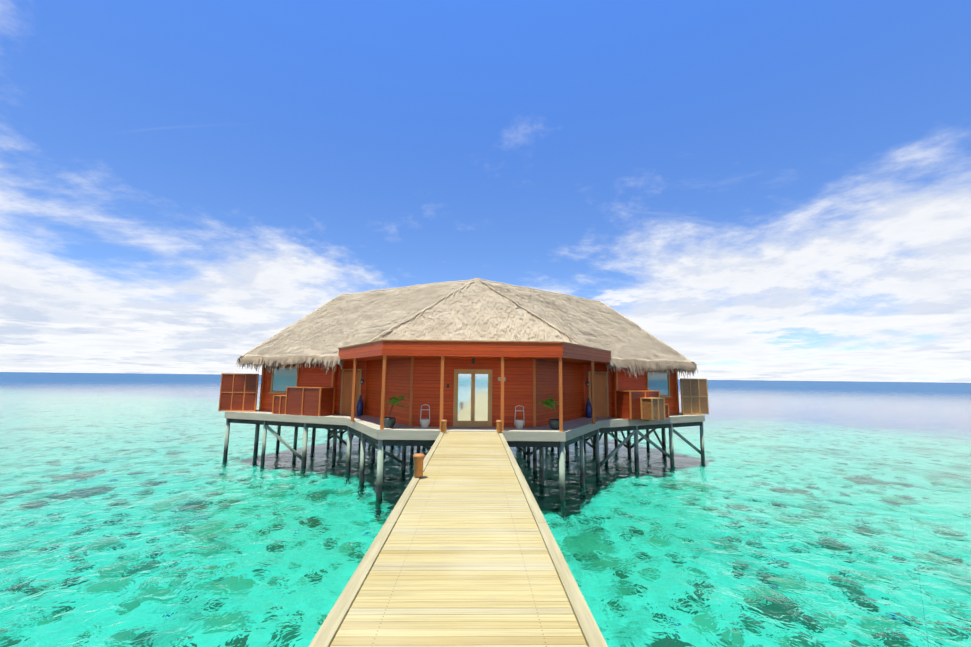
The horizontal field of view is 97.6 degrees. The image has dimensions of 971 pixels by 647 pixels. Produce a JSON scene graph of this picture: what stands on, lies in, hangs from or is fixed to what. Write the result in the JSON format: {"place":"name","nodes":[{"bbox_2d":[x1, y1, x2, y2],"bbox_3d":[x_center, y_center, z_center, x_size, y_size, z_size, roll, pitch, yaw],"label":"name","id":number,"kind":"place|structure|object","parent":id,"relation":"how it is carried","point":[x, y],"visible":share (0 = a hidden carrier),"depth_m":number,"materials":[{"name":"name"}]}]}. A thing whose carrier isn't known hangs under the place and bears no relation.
{"place":"outdoors","nodes":[
{"label":"outdoors","id":0,"kind":"place"},
{"bbox_2d":[308,432,607,646],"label":"jetty edge beams","id":1,"kind":"structure","parent":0,"point":[325,635],"depth_m":4.11,"materials":[{"name":"beige wood"}]},
{"bbox_2d":[330,431,587,646],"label":"jetty planks","id":2,"kind":"object","parent":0,"point":[463,559],"visible":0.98,"depth_m":4.18,"materials":[{"name":"beige wood"}]},
{"bbox_2d":[413,420,501,476],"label":"jetty bollards","id":3,"kind":"object","parent":2,"relation":"on","point":[418,463],"visible":1,"depth_m":7.96,"materials":[{"name":"brown wood"}]},
{"bbox_2d":[224,407,704,441],"bbox_3d":[-0.871,5.035,23.602,25.993,0.330,17.520,1,-7,0],"label":"deck edge","id":4,"kind":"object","parent":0,"point":[377,434],"depth_m":17.63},
{"bbox_2d":[261,357,676,426],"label":"villa walls","id":5,"kind":"structure","parent":0,"point":[518,383],"depth_m":17.60,"materials":[{"name":"brown wood"}]},
{"bbox_2d":[386,395,557,419],"bbox_3d":[-0.477,3.180,15.966,6.654,0.891,0.831,1,-7,0],"label":"plant","id":6,"kind":"object","parent":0,"point":[548,402],"depth_m":15.95,"materials":[{"name":"green plant"}]},
{"bbox_2d":[0,372,970,646],"bbox_3d":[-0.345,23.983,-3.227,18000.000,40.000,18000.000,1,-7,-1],"label":"sea water","id":7,"kind":"structure","parent":0,"point":[138,510],"depth_m":12.70,"materials":[{"name":"teal liquid"}]},
{"bbox_2d":[0,0,970,382],"label":"sky","id":8,"kind":"structure","parent":0,"point":[769,190],"materials":[{"name":"blue"}]},
{"label":"seabed","id":9,"kind":"structure","parent":0,"visible":0},
{"bbox_2d":[223,418,704,499],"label":"stilts","id":10,"kind":"object","parent":9,"relation":"on","point":[561,449],"visible":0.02,"depth_m":20.23,"materials":[{"name":"grey wood"}]},
{"bbox_2d":[220,374,667,419],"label":"louvre screens","id":11,"kind":"object","parent":10,"relation":"on","point":[310,402],"visible":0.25,"depth_m":20.46,"materials":[{"name":"brown wood"}]},
{"bbox_2d":[218,373,669,419],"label":"screen frames","id":12,"kind":"structure","parent":10,"relation":"on","point":[320,395],"depth_m":20.83,"materials":[{"name":"brown wood"}]},
{"bbox_2d":[227,408,694,431],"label":"villa deck boards","id":13,"kind":"object","parent":10,"relation":"on","point":[371,421],"visible":0.06,"depth_m":16.74,"materials":[{"name":"beige wood"}]},
{"bbox_2d":[420,419,523,428],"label":"foot buckets","id":14,"kind":"object","parent":13,"relation":"on","point":[519,424],"visible":0.98,"depth_m":15.78,"materials":[{"name":"white paint"}]},
{"bbox_2d":[640,378,708,420],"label":"light screen frames","id":15,"kind":"structure","parent":13,"relation":"on","point":[682,409],"depth_m":22.89,"materials":[{"name":"brown wood"}]},
{"bbox_2d":[228,418,701,446],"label":"villa deck beams","id":16,"kind":"structure","parent":10,"relation":"on","point":[431,442],"depth_m":19.20,"materials":[{"name":"grey wood"}]},
{"bbox_2d":[245,279,689,361],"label":"thatch roof","id":17,"kind":"structure","parent":10,"relation":"on","point":[648,359],"depth_m":21.80,"materials":[{"name":"beige wicker"}]},
{"bbox_2d":[236,354,697,377],"bbox_3d":[-0.762,2.429,23.171,24.697,1.066,6.770,1,-7,0],"label":"thatch fringe","id":18,"kind":"object","parent":17,"relation":"attached to","point":[633,365],"visible":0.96,"depth_m":21.21,"materials":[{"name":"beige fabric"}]},
{"bbox_2d":[238,278,696,364],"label":"thatch hip caps","id":19,"kind":"object","parent":17,"relation":"on","point":[520,306],"visible":0.4,"depth_m":24.42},
{"bbox_2d":[259,355,679,431],"bbox_3d":[-0.647,2.778,19.248,22.495,3.100,8.222,1,-7,0],"label":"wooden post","id":20,"kind":"object","parent":10,"relation":"on","point":[598,393],"visible":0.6,"depth_m":17.99,"materials":[{"name":"brown wood"}]},
{"bbox_2d":[269,366,670,426],"bbox_3d":[-0.630,3.216,19.700,21.354,2.345,6.459,1,-7,0],"label":"door and window frames","id":21,"kind":"structure","parent":10,"relation":"on","point":[473,372],"depth_m":16.61,"materials":[{"name":"brown wood"}]},
{"bbox_2d":[458,374,487,420],"bbox_3d":[-0.490,2.875,16.570,1.164,1.800,0.012,1,-7,0],"label":"door glass","id":22,"kind":"object","parent":21,"relation":"in","point":[464,397],"visible":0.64,"depth_m":16.56,"materials":[{"name":"clear glass"}]},
{"bbox_2d":[272,368,667,394],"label":"window panes","id":23,"kind":"object","parent":10,"relation":"on","point":[284,379],"visible":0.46,"depth_m":22.21,"materials":[{"name":"blue glass"}]},
{"bbox_2d":[384,417,558,429],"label":"plant pots","id":24,"kind":"object","parent":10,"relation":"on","point":[391,421],"visible":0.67,"depth_m":15.71,"materials":[{"name":"grey ceramic"}]},
{"bbox_2d":[420,404,524,425],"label":"bucket frames","id":25,"kind":"structure","parent":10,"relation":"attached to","point":[429,412],"depth_m":15.95,"materials":[{"name":"white paint"}]},
{"bbox_2d":[338,341,610,363],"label":"porch roof fascia","id":26,"kind":"structure","parent":10,"relation":"on","point":[378,350],"depth_m":15.33,"materials":[{"name":"brown wood"}]},
{"bbox_2d":[338,339,611,351],"bbox_3d":[-0.481,1.041,18.566,12.996,0.040,6.560,1,-7,0],"label":"porch roof capping","id":27,"kind":"object","parent":26,"relation":"on","point":[474,341],"visible":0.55,"depth_m":15.32,"materials":[{"name":"brown wood"}]},
{"bbox_2d":[357,395,591,417],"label":"blue jars","id":28,"kind":"object","parent":10,"relation":"on","point":[588,409],"visible":1,"depth_m":20.54,"materials":[{"name":"blue ceramic"}]},
{"bbox_2d":[360,358,588,387],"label":"lamps","id":29,"kind":"object","parent":10,"relation":"attached to","point":[473,360],"visible":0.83,"depth_m":16.59,"materials":[{"name":"brown metal"}]},
{"bbox_2d":[642,380,707,419],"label":"light louvre screens","id":30,"kind":"object","parent":10,"relation":"on","point":[646,407],"visible":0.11,"depth_m":23.04,"materials":[{"name":"brown wood"}]}
]}

